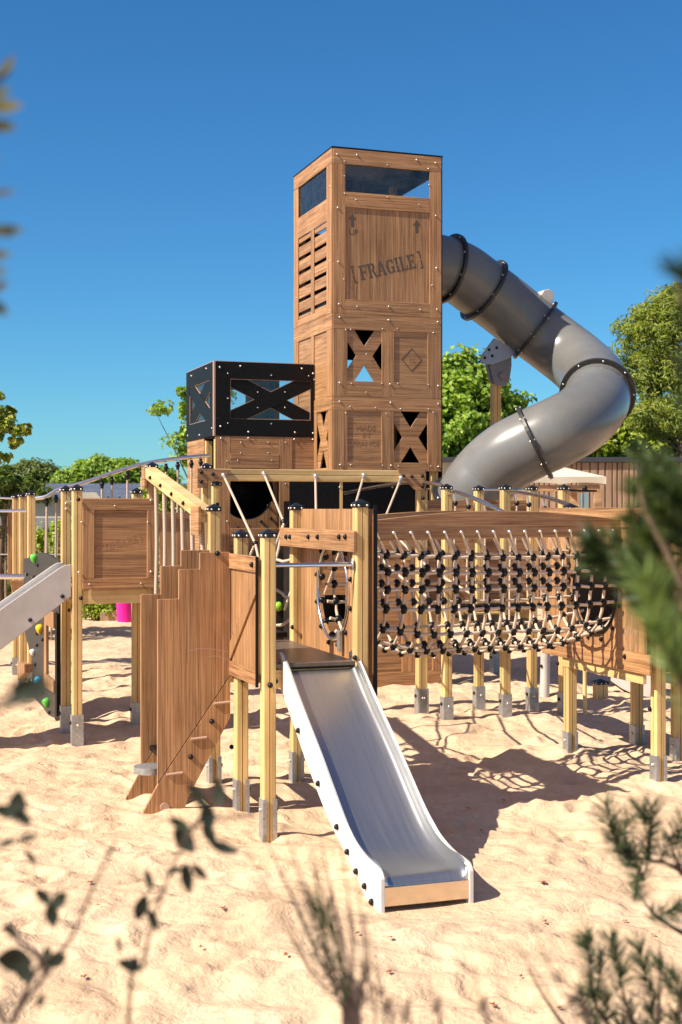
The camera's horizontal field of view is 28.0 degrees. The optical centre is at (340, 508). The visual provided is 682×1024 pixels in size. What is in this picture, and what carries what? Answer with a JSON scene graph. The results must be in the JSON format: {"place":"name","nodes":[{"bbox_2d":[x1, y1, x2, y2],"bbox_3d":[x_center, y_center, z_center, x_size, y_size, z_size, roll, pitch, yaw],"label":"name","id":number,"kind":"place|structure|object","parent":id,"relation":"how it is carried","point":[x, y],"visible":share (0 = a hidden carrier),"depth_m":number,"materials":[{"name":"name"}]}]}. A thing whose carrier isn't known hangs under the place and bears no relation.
{"place":"outdoors","nodes":[
{"label":"outdoors","id":0,"kind":"place"},
{"bbox_2d":[0,483,186,582],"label":"tiled house","id":1,"kind":"structure","parent":0,"point":[91,490],"depth_m":46.00,"materials":[{"name":"blue tile"}]},
{"bbox_2d":[36,518,59,531],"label":"window","id":2,"kind":"structure","parent":1,"relation":"in","point":[38,520],"depth_m":45.97,"materials":[{"name":"grey glass"}]},
{"bbox_2d":[0,609,681,1023],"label":"sand","id":3,"kind":"structure","parent":0,"point":[242,967],"depth_m":8.60,"materials":[{"name":"beige sand"}]},
{"bbox_2d":[0,54,23,314],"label":"laurel branch","id":4,"kind":"object","parent":3,"relation":"on","point":[7,106],"visible":1,"depth_m":1.16,"materials":[{"name":"brown"}]},
{"bbox_2d":[0,391,32,465],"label":"maple tree","id":5,"kind":"object","parent":3,"relation":"on","point":[7,413],"visible":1,"depth_m":18.93,"materials":[{"name":"green plant"}]},
{"bbox_2d":[0,490,35,674],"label":"posts","id":6,"kind":"object","parent":3,"relation":"on","point":[21,511],"visible":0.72,"depth_m":17.86,"materials":[{"name":"yellow wood"}]},
{"bbox_2d":[35,454,209,587],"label":"arched rail bridge","id":7,"kind":"structure","parent":6,"relation":"attached to","point":[102,484],"depth_m":17.09,"materials":[{"name":"silver metal"}]},
{"bbox_2d":[0,464,52,601],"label":"garden pine","id":8,"kind":"object","parent":3,"relation":"on","point":[11,483],"visible":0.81,"depth_m":23.94,"materials":[{"name":"green plant"}]},
{"bbox_2d":[0,675,52,709],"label":"leafy twig","id":9,"kind":"object","parent":3,"relation":"on","point":[29,689],"visible":1,"depth_m":1.00,"materials":[{"name":"green"}]},
{"bbox_2d":[0,532,60,639],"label":"paling fence","id":10,"kind":"object","parent":3,"relation":"on","point":[5,584],"visible":0.22,"depth_m":23.99,"materials":[{"name":"wood"}]},
{"bbox_2d":[0,562,70,649],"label":"grey side slide","id":11,"kind":"object","parent":3,"relation":"on","point":[28,605],"visible":1,"depth_m":13.35,"materials":[{"name":"metal"}]},
{"bbox_2d":[17,553,60,716],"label":"climbing wall","id":12,"kind":"structure","parent":3,"relation":"on","point":[37,633],"depth_m":14.86,"materials":[{"name":"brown wood"}]},
{"bbox_2d":[0,789,114,1023],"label":"leafy twig","id":13,"kind":"object","parent":3,"relation":"on","point":[19,962],"visible":1,"depth_m":1.70,"materials":[{"name":"green plant"}]},
{"bbox_2d":[82,603,116,620],"bbox_3d":[-5.061,2.249,28.471,0.987,0.924,0.974,0,0,0],"label":"shrub","id":14,"kind":"object","parent":3,"relation":"on","point":[93,610],"visible":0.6,"depth_m":28.34,"materials":[{"name":"green plant"}]},
{"bbox_2d":[58,462,157,746],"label":"crate platform","id":15,"kind":"structure","parent":3,"relation":"on","point":[113,550],"depth_m":13.58,"materials":[{"name":"brown wood"}]},
{"bbox_2d":[100,612,116,620],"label":"timber kerb","id":16,"kind":"structure","parent":3,"relation":"on","point":[103,617],"depth_m":28.10,"materials":[{"name":"brown wood"}]},
{"bbox_2d":[116,603,130,621],"bbox_3d":[-4.385,1.815,27.800,0.530,1.070,0.530,0,0,0],"label":"pink planter","id":17,"kind":"object","parent":3,"relation":"on","point":[123,610],"visible":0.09,"depth_m":27.63,"materials":[{"name":"pink plastic"}]},
{"bbox_2d":[158,511,189,593],"bbox_3d":[-2.086,1.234,16.198,0.592,2.431,0.550,0,0,-19],"label":"slotted board fence","id":18,"kind":"object","parent":3,"relation":"on","point":[178,537],"visible":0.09,"depth_m":15.99,"materials":[{"name":"brown wood"}]},
{"bbox_2d":[125,550,229,813],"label":"zigzag stairs","id":19,"kind":"structure","parent":3,"relation":"on","point":[184,667],"depth_m":10.37,"materials":[{"name":"brown wood"}]},
{"bbox_2d":[116,776,253,1023],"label":"leafy twig","id":20,"kind":"object","parent":3,"relation":"on","point":[184,839],"visible":1,"depth_m":1.75,"materials":[{"name":"green plant"}]},
{"bbox_2d":[146,386,236,477],"bbox_3d":[-2.532,0.077,26.950,2.593,5.252,1.264,0,0,0],"label":"leafy tree","id":21,"kind":"object","parent":3,"relation":"on","point":[157,409],"visible":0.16,"depth_m":26.88,"materials":[{"name":"green plant"}]},
{"bbox_2d":[186,361,314,682],"bbox_3d":[-1.242,0.264,18.587,1.388,4.372,1.820,0,0,-19],"label":"lookout turret","id":22,"kind":"object","parent":3,"relation":"on","point":[254,431],"visible":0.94,"depth_m":17.98,"materials":[{"name":"black laminate"}]},
{"bbox_2d":[205,499,376,842],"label":"slide platform","id":23,"kind":"structure","parent":3,"relation":"on","point":[310,538],"depth_m":10.16,"materials":[{"name":"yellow wood"}]},
{"bbox_2d":[230,557,259,680],"bbox_3d":[-0.724,0.787,10.141,0.018,0.885,0.850,0,0,-19],"label":"door panel","id":24,"kind":"structure","parent":23,"relation":"in","point":[236,576],"depth_m":10.11,"materials":[{"name":"brown wood"}]},
{"bbox_2d":[244,825,370,1023],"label":"heath shrub","id":25,"kind":"object","parent":3,"relation":"on","point":[348,1004],"visible":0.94,"depth_m":2.00,"materials":[{"name":"brown plant"}]},
{"bbox_2d":[197,463,475,713],"bbox_3d":[0.041,0.978,13.629,2.916,2.945,3.219,0,0,-19],"label":"rope gantry","id":26,"kind":"object","parent":3,"relation":"on","point":[207,474],"visible":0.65,"depth_m":14.87,"materials":[{"name":"yellow wood"}]},
{"bbox_2d":[141,467,286,636],"bbox_3d":[-1.226,0.340,12.686,0.811,1.520,2.530,0,0,-19],"label":"stair railing","id":27,"kind":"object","parent":26,"relation":"attached to","point":[183,498],"depth_m":12.73,"materials":[{"name":"yellow wood"}]},
{"bbox_2d":[284,146,442,686],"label":"crate tower","id":28,"kind":"structure","parent":3,"relation":"on","point":[368,279],"depth_m":17.73,"materials":[{"name":"brown wood"}]},
{"bbox_2d":[299,168,325,217],"bbox_3d":[-0.368,-4.210,18.222,0.006,0.460,1.280,0,0,-19],"label":"window pane","id":29,"kind":"structure","parent":28,"relation":"in","point":[313,192],"depth_m":18.27,"materials":[{"name":"clear"}]},
{"bbox_2d":[278,650,472,912],"bbox_3d":[0.160,1.717,8.970,0.637,1.366,2.130,0,0,-19],"label":"steel slide","id":30,"kind":"object","parent":3,"relation":"on","point":[398,849],"visible":0.98,"depth_m":8.87,"materials":[{"name":"silver metal"}]},
{"bbox_2d":[343,481,569,719],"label":"wooden support posts","id":31,"kind":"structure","parent":3,"relation":"on","point":[505,502],"depth_m":15.48,"materials":[{"name":"yellow wood"}]},
{"bbox_2d":[347,903,591,1023],"bbox_3d":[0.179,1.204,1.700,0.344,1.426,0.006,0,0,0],"label":"heath shrub","id":32,"kind":"object","parent":3,"relation":"on","point":[585,1012],"visible":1,"depth_m":1.70,"materials":[{"name":"brown plant"}]},
{"bbox_2d":[432,233,635,673],"bbox_3d":[2.427,-0.685,18.041,3.135,6.270,3.477,0,0,-19],"label":"tube slide","id":33,"kind":"object","parent":3,"relation":"on","point":[585,410],"visible":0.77,"depth_m":17.70,"materials":[{"name":"grey plastic"}]},
{"bbox_2d":[539,609,549,697],"bbox_3d":[2.538,1.825,16.998,0.152,1.152,0.123,0,0,0],"label":"leaning steel leg","id":34,"kind":"object","parent":3,"relation":"on","point":[544,665],"visible":0.44,"depth_m":16.95,"materials":[{"name":"grey metal"}]},
{"bbox_2d":[516,467,605,601],"bbox_3d":[4.178,0.796,27.500,1.737,3.407,3.000,0,0,0],"label":"cream canopy","id":35,"kind":"object","parent":3,"relation":"on","point":[590,481],"visible":0.34,"depth_m":26.08,"materials":[{"name":"fabric"}]},
{"bbox_2d":[569,486,596,507],"bbox_3d":[3.835,1.012,22.000,0.571,2.775,0.140,0,0,0],"label":"steel swing frame","id":36,"kind":"object","parent":3,"relation":"on","point":[584,500],"visible":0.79,"depth_m":21.96,"materials":[{"name":"silver metal"}]},
{"bbox_2d":[583,671,586,714],"bbox_3d":[2.697,1.688,15.100,0.048,1.424,0.046,0,0,0],"label":"wooden pole","id":37,"kind":"object","parent":3,"relation":"on","point":[584,692],"depth_m":15.08,"materials":[{"name":"brown wood"}]},
{"bbox_2d":[592,679,608,699],"bbox_3d":[3.151,2.257,16.593,0.163,0.386,0.163,0,0,-19],"label":"post stump","id":38,"kind":"object","parent":3,"relation":"on","point":[600,688],"visible":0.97,"depth_m":16.54,"materials":[{"name":"brown wood"}]},
{"bbox_2d":[527,920,681,1023],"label":"young pine","id":39,"kind":"object","parent":3,"relation":"on","point":[587,939],"visible":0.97,"depth_m":2.65,"materials":[{"name":"green plant"}]},
{"bbox_2d":[539,503,681,781],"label":"tunnel end platform","id":40,"kind":"structure","parent":3,"relation":"on","point":[613,648],"depth_m":12.28,"materials":[{"name":"brown wood"}]},
{"bbox_2d":[325,511,621,657],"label":"rope net tunnel","id":41,"kind":"structure","parent":40,"relation":"attached to","point":[436,526],"depth_m":11.17,"materials":[{"name":"black plastic"}]},
{"bbox_2d":[447,490,600,634],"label":"rope bridge","id":42,"kind":"structure","parent":40,"relation":"attached to","point":[495,617],"depth_m":14.12,"materials":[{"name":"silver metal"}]},
{"bbox_2d":[564,434,681,685],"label":"pine branch","id":43,"kind":"object","parent":3,"relation":"on","point":[656,488],"visible":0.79,"depth_m":1.90,"materials":[{"name":"green plant"}]},
{"bbox_2d":[611,675,650,696],"bbox_3d":[3.686,2.045,17.159,0.600,0.730,0.060,0,0,30],"label":"grey board panel","id":44,"kind":"object","parent":3,"relation":"on","point":[623,685],"visible":0.27,"depth_m":17.16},
{"bbox_2d":[585,785,681,934],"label":"young pine","id":45,"kind":"object","parent":3,"relation":"on","point":[629,855],"visible":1,"depth_m":2.75,"materials":[{"name":"green plant"}]},
{"bbox_2d":[617,548,681,726],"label":"pine branch","id":46,"kind":"object","parent":3,"relation":"on","point":[666,655],"visible":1,"depth_m":1.44,"materials":[{"name":"green plant"}]},
{"bbox_2d":[645,241,681,432],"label":"pine branch","id":47,"kind":"object","parent":3,"relation":"on","point":[675,268],"visible":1,"depth_m":1.02,"materials":[{"name":"green plant"}]},
{"bbox_2d":[0,0,681,482],"label":"sky","id":48,"kind":"structure","parent":0,"point":[153,155],"materials":[{"name":"blue"}]},
{"label":"ground","id":49,"kind":"structure","parent":0,"visible":0},
{"bbox_2d":[0,525,11,599],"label":"tall shrub","id":50,"kind":"object","parent":49,"relation":"on","point":[9,590],"visible":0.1,"depth_m":24.85,"materials":[{"name":"green plant"}]},
{"bbox_2d":[3,457,61,482],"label":"round tree","id":51,"kind":"object","parent":49,"relation":"on","point":[39,471],"visible":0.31,"depth_m":59.22,"materials":[{"name":"green plant"}]},
{"bbox_2d":[36,519,82,610],"bbox_3d":[-5.347,1.440,25.640,1.211,2.535,1.333,0,0,0],"label":"tall shrub","id":52,"kind":"object","parent":49,"relation":"on","point":[40,536],"visible":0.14,"depth_m":25.49,"materials":[{"name":"green plant"}]},
{"bbox_2d":[47,459,88,482],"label":"round tree","id":53,"kind":"object","parent":49,"relation":"on","point":[72,474],"visible":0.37,"depth_m":57.42,"materials":[{"name":"green plant"}]},
{"bbox_2d":[79,453,184,482],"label":"round tree","id":54,"kind":"object","parent":49,"relation":"on","point":[97,465],"visible":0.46,"depth_m":56.47,"materials":[{"name":"green plant"}]},
{"bbox_2d":[138,481,186,587],"bbox_3d":[-3.263,1.026,26.788,1.898,3.354,1.546,0,0,19],"label":"tall shrub","id":55,"kind":"object","parent":49,"relation":"on","point":[160,510],"visible":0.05,"depth_m":26.72,"materials":[{"name":"green plant"}]},
{"bbox_2d":[442,343,536,456],"bbox_3d":[3.178,-0.846,36.006,4.169,7.103,3.886,0,0,-32],"label":"leafy tree","id":56,"kind":"object","parent":49,"relation":"on","point":[466,392],"visible":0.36,"depth_m":35.00,"materials":[{"name":"green plant"}]},
{"bbox_2d":[442,457,681,602],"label":"timber building","id":57,"kind":"structure","parent":49,"relation":"on","point":[611,469],"depth_m":32.95,"materials":[{"name":"brown wood"}]},
{"bbox_2d":[586,413,679,456],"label":"tall shrub","id":58,"kind":"object","parent":49,"relation":"on","point":[611,444],"visible":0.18,"depth_m":41.60,"materials":[{"name":"green plant"}]},
{"bbox_2d":[608,281,681,421],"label":"umbrella pine","id":59,"kind":"object","parent":49,"relation":"on","point":[653,330],"visible":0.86,"depth_m":39.39,"materials":[{"name":"green plant"}]},
{"bbox_2d":[623,397,681,456],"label":"umbrella pine","id":60,"kind":"object","parent":49,"relation":"on","point":[655,423],"visible":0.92,"depth_m":38.83,"materials":[{"name":"green plant"}]}
]}

